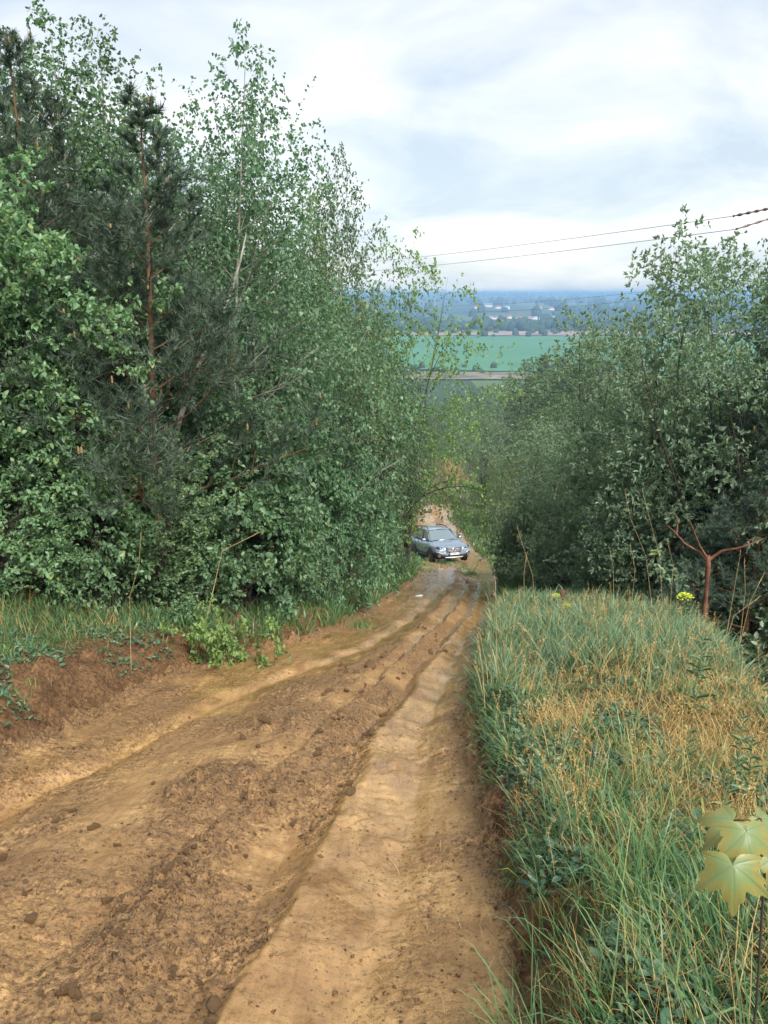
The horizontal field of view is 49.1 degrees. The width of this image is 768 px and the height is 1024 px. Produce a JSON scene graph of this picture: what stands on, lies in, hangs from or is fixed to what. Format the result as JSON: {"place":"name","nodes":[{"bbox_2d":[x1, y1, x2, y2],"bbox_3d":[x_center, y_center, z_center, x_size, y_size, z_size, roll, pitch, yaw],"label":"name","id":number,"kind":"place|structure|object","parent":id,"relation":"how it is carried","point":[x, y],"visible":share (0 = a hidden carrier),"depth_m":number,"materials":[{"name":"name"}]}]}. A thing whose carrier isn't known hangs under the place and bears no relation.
{"place":"outdoors","nodes":[
{"label":"outdoors","id":0,"kind":"place"},
{"bbox_2d":[0,504,563,1023],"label":"dirt road","id":1,"kind":"structure","parent":0,"point":[148,874],"depth_m":5.07,"materials":[{"name":"soil"}]},
{"bbox_2d":[411,524,469,561],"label":"estate car","id":2,"kind":"object","parent":1,"relation":"on","point":[440,542],"visible":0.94,"depth_m":42.39,"materials":[{"name":"silver metal"}]},
{"bbox_2d":[0,455,767,1023],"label":"ground","id":3,"kind":"structure","parent":0,"point":[54,687],"depth_m":7.36,"materials":[{"name":"soil"}]},
{"bbox_2d":[0,420,87,601],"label":"hazel bush","id":4,"kind":"object","parent":3,"relation":"on","point":[25,524],"visible":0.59,"depth_m":11.20,"materials":[{"name":"green plant"}]},
{"bbox_2d":[0,408,101,576],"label":"understory bush","id":5,"kind":"object","parent":3,"relation":"on","point":[14,503],"visible":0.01,"depth_m":11.92,"materials":[{"name":"green plant"}]},
{"bbox_2d":[0,46,123,506],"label":"birch tree","id":6,"kind":"object","parent":3,"relation":"on","point":[21,99],"visible":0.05,"depth_m":12.74,"materials":[{"name":"green plant"}]},
{"bbox_2d":[0,138,136,389],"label":"birch tree","id":7,"kind":"object","parent":3,"relation":"on","point":[11,164],"visible":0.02,"depth_m":13.22,"materials":[{"name":"green plant"}]},
{"bbox_2d":[0,143,165,605],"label":"hazel bush","id":8,"kind":"object","parent":3,"relation":"on","point":[17,238],"visible":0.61,"depth_m":10.92,"materials":[{"name":"green plant"}]},
{"bbox_2d":[0,229,183,617],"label":"hazel bush","id":9,"kind":"object","parent":3,"relation":"on","point":[87,576],"visible":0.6,"depth_m":11.49,"materials":[{"name":"green plant"}]},
{"bbox_2d":[0,38,198,438],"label":"birch tree","id":10,"kind":"object","parent":3,"relation":"on","point":[19,119],"visible":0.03,"depth_m":14.22,"materials":[{"name":"green plant"}]},
{"bbox_2d":[0,26,233,572],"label":"pine tree","id":11,"kind":"object","parent":3,"relation":"on","point":[11,39],"visible":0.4,"depth_m":11.63,"materials":[{"name":"green plant"}]},
{"bbox_2d":[0,0,246,483],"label":"birch tree","id":12,"kind":"object","parent":3,"relation":"on","point":[41,23],"visible":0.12,"depth_m":13.04,"materials":[{"name":"green plant"}]},
{"bbox_2d":[40,349,218,589],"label":"pine tree","id":13,"kind":"object","parent":3,"relation":"on","point":[128,390],"visible":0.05,"depth_m":12.89,"materials":[{"name":"green plant"}]},
{"bbox_2d":[5,13,267,569],"bbox_3d":[-4.677,-3.526,15.312,6.211,9.815,5.813,6,16,23],"label":"birch tree","id":14,"kind":"object","parent":3,"relation":"on","point":[105,60],"visible":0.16,"depth_m":13.82,"materials":[{"name":"green plant"}]},
{"bbox_2d":[30,92,284,571],"bbox_3d":[-6.389,-3.758,19.179,8.534,10.516,9.187,2,15,8],"label":"birch tree","id":15,"kind":"object","parent":3,"relation":"on","point":[124,186],"visible":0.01,"depth_m":17.56,"materials":[{"name":"green plant"}]},
{"bbox_2d":[6,107,318,486],"bbox_3d":[-4.781,-3.014,16.959,7.358,9.573,6.006,-11,18,-37],"label":"birch tree","id":16,"kind":"object","parent":3,"relation":"on","point":[182,194],"visible":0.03,"depth_m":16.56,"materials":[{"name":"green plant"}]},
{"bbox_2d":[75,431,251,622],"bbox_3d":[-3.404,0.227,12.693,2.778,3.045,2.653,-2,15,-9],"label":"hazel bush","id":17,"kind":"object","parent":3,"relation":"on","point":[170,575],"visible":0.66,"depth_m":12.54,"materials":[{"name":"green plant"}]},
{"bbox_2d":[0,81,373,606],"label":"pine tree","id":18,"kind":"object","parent":3,"relation":"on","point":[193,304],"visible":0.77,"depth_m":11.43,"materials":[{"name":"green plant"}]},
{"bbox_2d":[159,593,230,669],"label":"maple sapling","id":19,"kind":"object","parent":3,"relation":"on","point":[210,641],"visible":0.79,"depth_m":11.15,"materials":[{"name":"green leaf"},{"name":"grey bark"}]},
{"bbox_2d":[134,487,256,612],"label":"viburnum bush","id":20,"kind":"object","parent":3,"relation":"on","point":[224,593],"visible":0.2,"depth_m":13.28,"materials":[{"name":"green plant"}]},
{"bbox_2d":[165,234,246,483],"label":"birch tree","id":21,"kind":"object","parent":3,"relation":"on","point":[181,412],"visible":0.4,"depth_m":13.28,"materials":[{"name":"grey plant"}]},
{"bbox_2d":[114,354,320,598],"bbox_3d":[-3.504,-0.894,15.685,4.323,5.242,5.086,1,15,2],"label":"understory bush","id":22,"kind":"object","parent":3,"relation":"on","point":[206,403],"visible":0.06,"depth_m":14.62,"materials":[{"name":"green plant"}]},
{"bbox_2d":[101,376,353,625],"bbox_3d":[-2.510,-0.146,14.005,3.683,4.218,4.333,11,18,37],"label":"viburnum bush","id":23,"kind":"object","parent":3,"relation":"on","point":[281,528],"visible":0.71,"depth_m":13.66,"materials":[{"name":"green plant"}]},
{"bbox_2d":[198,615,291,667],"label":"maple sapling","id":24,"kind":"object","parent":3,"relation":"on","point":[242,657],"visible":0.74,"depth_m":11.62,"materials":[{"name":"green plant"}]},
{"bbox_2d":[155,150,348,430],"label":"birch tree","id":25,"kind":"object","parent":3,"relation":"on","point":[203,157],"visible":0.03,"depth_m":18.35,"materials":[{"name":"green plant"}]},
{"bbox_2d":[165,121,356,588],"bbox_3d":[-2.365,-2.644,16.144,3.820,9.303,4.680,-6,16,-21],"label":"birch tree","id":26,"kind":"object","parent":3,"relation":"on","point":[282,371],"visible":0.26,"depth_m":15.72,"materials":[{"name":"green plant"}]},
{"bbox_2d":[94,149,428,470],"bbox_3d":[-3.348,-3.091,19.248,8.292,9.492,7.702,-1,15,-5],"label":"birch tree","id":27,"kind":"object","parent":3,"relation":"on","point":[351,435],"visible":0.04,"depth_m":17.61,"materials":[{"name":"green plant"}]},
{"bbox_2d":[191,363,337,590],"bbox_3d":[-2.371,-0.513,16.909,2.796,4.907,2.927,8,16,27],"label":"understory bush","id":28,"kind":"object","parent":3,"relation":"on","point":[289,406],"visible":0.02,"depth_m":16.59,"materials":[{"name":"green plant"}]},
{"bbox_2d":[79,18,463,589],"bbox_3d":[-2.126,-3.168,15.193,6.739,9.984,6.260,-1,15,-2],"label":"birch tree","id":29,"kind":"object","parent":3,"relation":"on","point":[250,143],"visible":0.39,"depth_m":14.14,"materials":[{"name":"green plant"}]},
{"bbox_2d":[234,501,351,604],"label":"viburnum bush","id":30,"kind":"object","parent":3,"relation":"on","point":[309,589],"visible":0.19,"depth_m":15.73,"materials":[{"name":"green plant"}]},
{"bbox_2d":[217,377,399,595],"bbox_3d":[-2.323,-0.497,18.250,5.082,5.237,4.320,-6,16,-22],"label":"understory bush","id":31,"kind":"object","parent":3,"relation":"on","point":[339,464],"visible":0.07,"depth_m":17.79,"materials":[{"name":"green plant"}]},
{"bbox_2d":[240,177,398,465],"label":"birch tree","id":32,"kind":"object","parent":3,"relation":"on","point":[317,250],"visible":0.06,"depth_m":20.96,"materials":[{"name":"green plant"}]},
{"bbox_2d":[221,216,423,525],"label":"birch tree","id":33,"kind":"object","parent":3,"relation":"on","point":[401,361],"visible":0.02,"depth_m":20.41,"materials":[{"name":"green plant"}]},
{"bbox_2d":[289,339,376,584],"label":"birch tree","id":34,"kind":"object","parent":3,"relation":"on","point":[342,467],"visible":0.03,"depth_m":19.85,"materials":[{"name":"green plant"}]},
{"bbox_2d":[262,396,410,615],"bbox_3d":[-1.210,-0.123,17.554,3.686,4.613,3.133,9,17,30],"label":"viburnum bush","id":35,"kind":"object","parent":3,"relation":"on","point":[364,583],"visible":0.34,"depth_m":17.41,"materials":[{"name":"green plant"}]},
{"bbox_2d":[266,141,438,589],"bbox_3d":[-1.326,-2.996,19.457,5.021,10.536,4.664,8,17,28],"label":"birch tree","id":36,"kind":"object","parent":3,"relation":"on","point":[344,230],"visible":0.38,"depth_m":18.76,"materials":[{"name":"green plant"}]},
{"bbox_2d":[318,490,389,587],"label":"viburnum bush","id":37,"kind":"object","parent":3,"relation":"on","point":[356,568],"visible":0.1,"depth_m":21.64,"materials":[{"name":"green plant"}]},
{"bbox_2d":[299,262,439,496],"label":"birch tree","id":38,"kind":"object","parent":3,"relation":"on","point":[415,391],"visible":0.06,"depth_m":25.09,"materials":[{"name":"green plant"}]},
{"bbox_2d":[317,245,424,553],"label":"birch tree","id":39,"kind":"object","parent":3,"relation":"on","point":[368,318],"visible":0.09,"depth_m":23.28,"materials":[{"name":"green plant"}]},
{"bbox_2d":[335,319,417,567],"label":"birch tree","id":40,"kind":"object","parent":3,"relation":"on","point":[401,470],"visible":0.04,"depth_m":22.75,"materials":[{"name":"green plant"}]},
{"bbox_2d":[328,391,437,580],"bbox_3d":[-1.586,-0.571,22.373,5.672,5.846,4.821,-3,15,-11],"label":"understory bush","id":41,"kind":"object","parent":3,"relation":"on","point":[408,416],"visible":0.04,"depth_m":21.91,"materials":[{"name":"green plant"}]},
{"bbox_2d":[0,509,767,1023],"bbox_3d":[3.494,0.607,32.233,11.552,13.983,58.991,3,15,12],"label":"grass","id":42,"kind":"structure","parent":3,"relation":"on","point":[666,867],"depth_m":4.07,"materials":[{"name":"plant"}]},
{"bbox_2d":[0,608,767,1023],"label":"ground cover","id":43,"kind":"object","parent":3,"relation":"on","point":[644,980],"visible":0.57,"depth_m":4.16,"materials":[{"name":"green plant"}]},
{"bbox_2d":[0,458,767,1023],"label":"dry grass","id":44,"kind":"structure","parent":3,"relation":"on","point":[676,736],"depth_m":4.97,"materials":[{"name":"plant"}]},
{"bbox_2d":[379,508,415,576],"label":"viburnum bush","id":45,"kind":"object","parent":3,"relation":"on","point":[403,563],"visible":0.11,"depth_m":27.71,"materials":[{"name":"green plant"}]},
{"bbox_2d":[369,312,441,536],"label":"birch tree","id":46,"kind":"object","parent":3,"relation":"on","point":[406,486],"visible":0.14,"depth_m":28.38,"materials":[{"name":"green plant"}]},
{"bbox_2d":[387,382,435,558],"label":"birch tree","id":47,"kind":"object","parent":3,"relation":"on","point":[412,483],"visible":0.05,"depth_m":33.30,"materials":[{"name":"green plant"}]},
{"bbox_2d":[337,227,536,579],"bbox_3d":[0.262,-3.120,29.988,9.411,13.743,9.810,4,15,15],"label":"birch tree","id":48,"kind":"object","parent":3,"relation":"on","point":[442,457],"visible":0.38,"depth_m":29.84,"materials":[{"name":"green plant"}]},
{"bbox_2d":[442,424,483,474],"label":"birch tree","id":49,"kind":"object","parent":3,"relation":"on","point":[468,435],"visible":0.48,"depth_m":84.99,"materials":[{"name":"green plant"}]},
{"bbox_2d":[452,407,512,507],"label":"willow tree","id":50,"kind":"object","parent":3,"relation":"on","point":[482,467],"visible":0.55,"depth_m":62.75,"materials":[{"name":"green plant"}]},
{"bbox_2d":[469,447,528,525],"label":"hawthorn tree","id":51,"kind":"object","parent":3,"relation":"on","point":[500,490],"visible":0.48,"depth_m":55.33,"materials":[{"name":"green plant"}]},
{"bbox_2d":[489,391,526,467],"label":"birch tree","id":52,"kind":"object","parent":3,"relation":"on","point":[508,411],"visible":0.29,"depth_m":91.89,"materials":[{"name":"green plant"}]},
{"bbox_2d":[488,429,548,500],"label":"birch tree","id":53,"kind":"object","parent":3,"relation":"on","point":[508,457],"visible":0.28,"depth_m":58.76,"materials":[{"name":"green plant"}]},
{"bbox_2d":[481,413,564,514],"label":"birch tree","id":54,"kind":"object","parent":3,"relation":"on","point":[529,420],"visible":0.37,"depth_m":50.98,"materials":[{"name":"green plant"}]},
{"bbox_2d":[489,378,556,466],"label":"birch tree","id":55,"kind":"object","parent":3,"relation":"on","point":[519,407],"visible":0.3,"depth_m":83.94,"materials":[{"name":"green plant"}]},
{"bbox_2d":[480,470,567,583],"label":"willow bush","id":56,"kind":"object","parent":3,"relation":"on","point":[509,538],"visible":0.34,"depth_m":24.10,"materials":[{"name":"green plant"}]},
{"bbox_2d":[507,353,561,449],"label":"birch tree","id":57,"kind":"object","parent":3,"relation":"on","point":[547,361],"visible":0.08,"depth_m":91.35,"materials":[{"name":"green plant"}]},
{"bbox_2d":[477,407,594,572],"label":"willow tree","id":58,"kind":"object","parent":3,"relation":"on","point":[537,468],"visible":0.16,"depth_m":27.88,"materials":[{"name":"green plant"}]},
{"bbox_2d":[508,405,567,488],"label":"birch tree","id":59,"kind":"object","parent":3,"relation":"on","point":[536,410],"visible":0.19,"depth_m":68.66,"materials":[{"name":"green plant"}]},
{"bbox_2d":[499,367,578,475],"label":"birch tree","id":60,"kind":"object","parent":3,"relation":"on","point":[530,388],"visible":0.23,"depth_m":78.22,"materials":[{"name":"green plant"}]},
{"bbox_2d":[504,392,604,498],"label":"birch tree","id":61,"kind":"object","parent":3,"relation":"on","point":[537,443],"visible":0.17,"depth_m":46.54,"materials":[{"name":"green plant"}]},
{"bbox_2d":[515,392,596,491],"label":"birch tree","id":62,"kind":"object","parent":3,"relation":"on","point":[555,399],"visible":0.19,"depth_m":63.81,"materials":[{"name":"green plant"}]},
{"bbox_2d":[496,486,630,592],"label":"willow bush","id":63,"kind":"object","parent":3,"relation":"on","point":[549,577],"visible":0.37,"depth_m":20.05,"materials":[{"name":"green plant"}]},
{"bbox_2d":[520,364,613,473],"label":"birch tree","id":64,"kind":"object","parent":3,"relation":"on","point":[548,384],"visible":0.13,"depth_m":72.17,"materials":[{"name":"green plant"}]},
{"bbox_2d":[521,339,625,484],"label":"tree","id":65,"kind":"object","parent":3,"relation":"on","point":[566,391],"visible":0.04,"depth_m":73.63,"materials":[{"name":"green plant"}]},
{"bbox_2d":[519,439,639,587],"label":"willow tree","id":66,"kind":"object","parent":3,"relation":"on","point":[560,466],"visible":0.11,"depth_m":21.84,"materials":[{"name":"green plant"}]},
{"bbox_2d":[392,456,767,705],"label":"long grass","id":67,"kind":"structure","parent":3,"relation":"on","point":[521,611],"depth_m":9.52,"materials":[{"name":"plant"}]},
{"bbox_2d":[534,340,629,471],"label":"birch tree","id":68,"kind":"object","parent":3,"relation":"on","point":[556,386],"visible":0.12,"depth_m":70.05,"materials":[{"name":"green plant"}]},
{"bbox_2d":[542,485,652,593],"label":"willow bush","id":69,"kind":"object","parent":3,"relation":"on","point":[581,575],"visible":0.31,"depth_m":17.93,"materials":[{"name":"green plant"}]},
{"bbox_2d":[563,344,659,455],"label":"birch tree","id":70,"kind":"object","parent":3,"relation":"on","point":[601,380],"visible":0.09,"depth_m":65.90,"materials":[{"name":"green plant"}]},
{"bbox_2d":[462,582,767,878],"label":"seed heads","id":71,"kind":"object","parent":3,"relation":"on","point":[643,716],"visible":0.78,"depth_m":5.61,"materials":[{"name":"plant"}]},
{"bbox_2d":[531,298,704,553],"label":"willow tree","id":72,"kind":"object","parent":3,"relation":"on","point":[592,343],"visible":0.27,"depth_m":21.08,"materials":[{"name":"green plant"}]},
{"bbox_2d":[577,486,695,594],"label":"willow bush","id":73,"kind":"object","parent":3,"relation":"on","point":[620,584],"visible":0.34,"depth_m":16.18,"materials":[{"name":"green plant"}]},
{"bbox_2d":[534,374,758,594],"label":"willow tree","id":74,"kind":"object","parent":3,"relation":"on","point":[591,438],"visible":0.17,"depth_m":18.19,"materials":[{"name":"green plant"}]},
{"bbox_2d":[567,203,767,596],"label":"willow tree","id":75,"kind":"object","parent":3,"relation":"on","point":[654,365],"visible":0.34,"depth_m":16.00,"materials":[{"name":"green plant"}]},
{"bbox_2d":[606,468,729,571],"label":"tree","id":76,"kind":"object","parent":3,"relation":"on","point":[654,548],"visible":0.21,"depth_m":15.68,"materials":[{"name":"green plant"}]},
{"bbox_2d":[571,310,766,499],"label":"birch tree","id":77,"kind":"object","parent":3,"relation":"on","point":[683,360],"visible":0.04,"depth_m":20.08,"materials":[{"name":"green plant"}]},
{"bbox_2d":[583,409,765,594],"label":"willow tree","id":78,"kind":"object","parent":3,"relation":"on","point":[646,442],"visible":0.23,"depth_m":15.39,"materials":[{"name":"green plant"}]},
{"bbox_2d":[588,238,767,672],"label":"willow tree","id":79,"kind":"object","parent":3,"relation":"on","point":[698,414],"visible":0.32,"depth_m":14.75,"materials":[{"name":"green plant"}]},
{"bbox_2d":[615,480,759,635],"bbox_3d":[6.071,0.852,15.979,3.310,2.899,2.813,5,15,19],"label":"willow bush","id":80,"kind":"object","parent":3,"relation":"on","point":[652,565],"visible":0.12,"depth_m":15.66,"materials":[{"name":"green plant"}]},
{"bbox_2d":[679,633,715,719],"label":"tall weed","id":81,"kind":"object","parent":3,"relation":"on","point":[697,669],"visible":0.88,"depth_m":6.02,"materials":[{"name":"green plant"}]},
{"bbox_2d":[634,472,767,684],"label":"willow bush","id":82,"kind":"object","parent":3,"relation":"on","point":[683,552],"visible":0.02,"depth_m":14.90,"materials":[{"name":"green plant"}]},
{"bbox_2d":[642,463,767,693],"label":"willow bush","id":83,"kind":"object","parent":3,"relation":"on","point":[762,611],"visible":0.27,"depth_m":14.00,"materials":[{"name":"green plant"}]},
{"bbox_2d":[645,449,767,668],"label":"pine tree","id":84,"kind":"object","parent":3,"relation":"on","point":[730,534],"visible":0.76,"depth_m":13.49,"materials":[{"name":"green plant"}]},
{"bbox_2d":[667,515,763,624],"bbox_3d":[4.318,0.956,11.144,1.180,1.795,0.161,8,16,27],"label":"dead snag","id":85,"kind":"object","parent":3,"relation":"on","point":[706,557],"visible":0.91,"depth_m":11.14,"materials":[{"name":"brown wood"}]},
{"bbox_2d":[671,323,767,686],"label":"willow tree","id":86,"kind":"object","parent":3,"relation":"on","point":[718,363],"visible":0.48,"depth_m":13.67,"materials":[{"name":"green plant"}]},
{"bbox_2d":[676,308,767,569],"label":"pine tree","id":87,"kind":"object","parent":3,"relation":"on","point":[759,437],"visible":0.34,"depth_m":14.74,"materials":[{"name":"green plant"}]},
{"bbox_2d":[708,749,743,807],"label":"tall weed","id":88,"kind":"object","parent":3,"relation":"on","point":[731,790],"visible":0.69,"depth_m":4.18,"materials":[{"name":"green plant"}]},
{"bbox_2d":[685,238,767,503],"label":"birch tree","id":89,"kind":"object","parent":3,"relation":"on","point":[760,297],"visible":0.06,"depth_m":15.80,"materials":[{"name":"green plant"}]},
{"bbox_2d":[694,805,767,1023],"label":"maple seedling","id":90,"kind":"object","parent":3,"relation":"on","point":[742,844],"visible":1,"depth_m":1.78,"materials":[{"name":"green plant"}]},
{"bbox_2d":[724,710,753,775],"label":"tall weed","id":91,"kind":"object","parent":3,"relation":"on","point":[741,737],"visible":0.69,"depth_m":4.90,"materials":[{"name":"green plant"}]},
{"bbox_2d":[731,736,762,805],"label":"tall weed","id":92,"kind":"object","parent":3,"relation":"on","point":[745,770],"visible":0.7,"depth_m":4.36,"materials":[{"name":"green plant"}]},
{"bbox_2d":[0,0,767,292],"label":"sky","id":93,"kind":"structure","parent":0,"point":[473,125],"materials":[{"name":"white"}]},
{"bbox_2d":[255,293,767,463],"bbox_3d":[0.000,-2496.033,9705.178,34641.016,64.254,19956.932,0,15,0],"label":"valley","id":94,"kind":"structure","parent":0,"point":[463,308],"depth_m":2222.37,"materials":[{"name":"plant"}]},
{"bbox_2d":[462,386,503,449],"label":"birch tree","id":95,"kind":"object","parent":94,"relation":"on","point":[477,399],"visible":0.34,"depth_m":129.61,"materials":[{"name":"green plant"}]},
{"bbox_2d":[490,361,540,446],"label":"birch tree","id":96,"kind":"object","parent":94,"relation":"on","point":[514,385],"visible":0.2,"depth_m":109.62,"materials":[{"name":"green plant"}]},
{"bbox_2d":[276,297,758,316],"bbox_3d":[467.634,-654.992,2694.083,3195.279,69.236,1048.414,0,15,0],"label":"woods","id":97,"kind":"object","parent":94,"relation":"on","point":[598,301],"visible":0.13,"depth_m":2389.49,"materials":[{"name":"plant"}]},
{"bbox_2d":[495,357,546,437],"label":"birch tree","id":98,"kind":"object","parent":94,"relation":"on","point":[530,364],"visible":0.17,"depth_m":98.68,"materials":[{"name":"green plant"}]},
{"bbox_2d":[306,291,765,296],"bbox_3d":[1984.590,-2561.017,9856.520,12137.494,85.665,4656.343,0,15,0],"label":"woods","id":99,"kind":"object","parent":94,"relation":"on","point":[533,294],"visible":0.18,"depth_m":8753.61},
{"bbox_2d":[322,293,764,304],"bbox_3d":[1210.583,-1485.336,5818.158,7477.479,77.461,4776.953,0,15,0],"label":"woods","id":100,"kind":"object","parent":94,"relation":"on","point":[500,300],"visible":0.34,"depth_m":4447.16,"materials":[{"name":"plant"}]},
{"bbox_2d":[325,309,765,330],"bbox_3d":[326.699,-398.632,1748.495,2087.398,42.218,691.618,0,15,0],"label":"woods","id":101,"kind":"object","parent":94,"relation":"on","point":[547,321],"visible":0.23,"depth_m":1542.59,"materials":[{"name":"plant"}]},
{"bbox_2d":[379,325,767,336],"bbox_3d":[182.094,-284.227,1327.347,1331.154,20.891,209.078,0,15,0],"label":"woods","id":102,"kind":"object","parent":94,"relation":"on","point":[542,331],"visible":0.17,"depth_m":1315.31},
{"bbox_2d":[398,361,766,374],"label":"woods","id":103,"kind":"object","parent":94,"relation":"on","point":[493,363],"visible":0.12,"depth_m":684.79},
{"bbox_2d":[346,335,767,370],"bbox_3d":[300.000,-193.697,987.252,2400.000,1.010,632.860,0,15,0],"label":"field","id":104,"kind":"structure","parent":0,"point":[526,348],"depth_m":937.94,"materials":[{"name":"plant"}]},
{"bbox_2d":[379,331,758,335],"bbox_3d":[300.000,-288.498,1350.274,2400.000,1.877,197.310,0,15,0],"label":"fallow land","id":105,"kind":"structure","parent":0,"point":[562,333],"depth_m":1337.88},
{"bbox_2d":[385,371,766,378],"bbox_3d":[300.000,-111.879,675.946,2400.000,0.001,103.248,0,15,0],"label":"sand path","id":106,"kind":"structure","parent":0,"point":[478,375],"depth_m":655.15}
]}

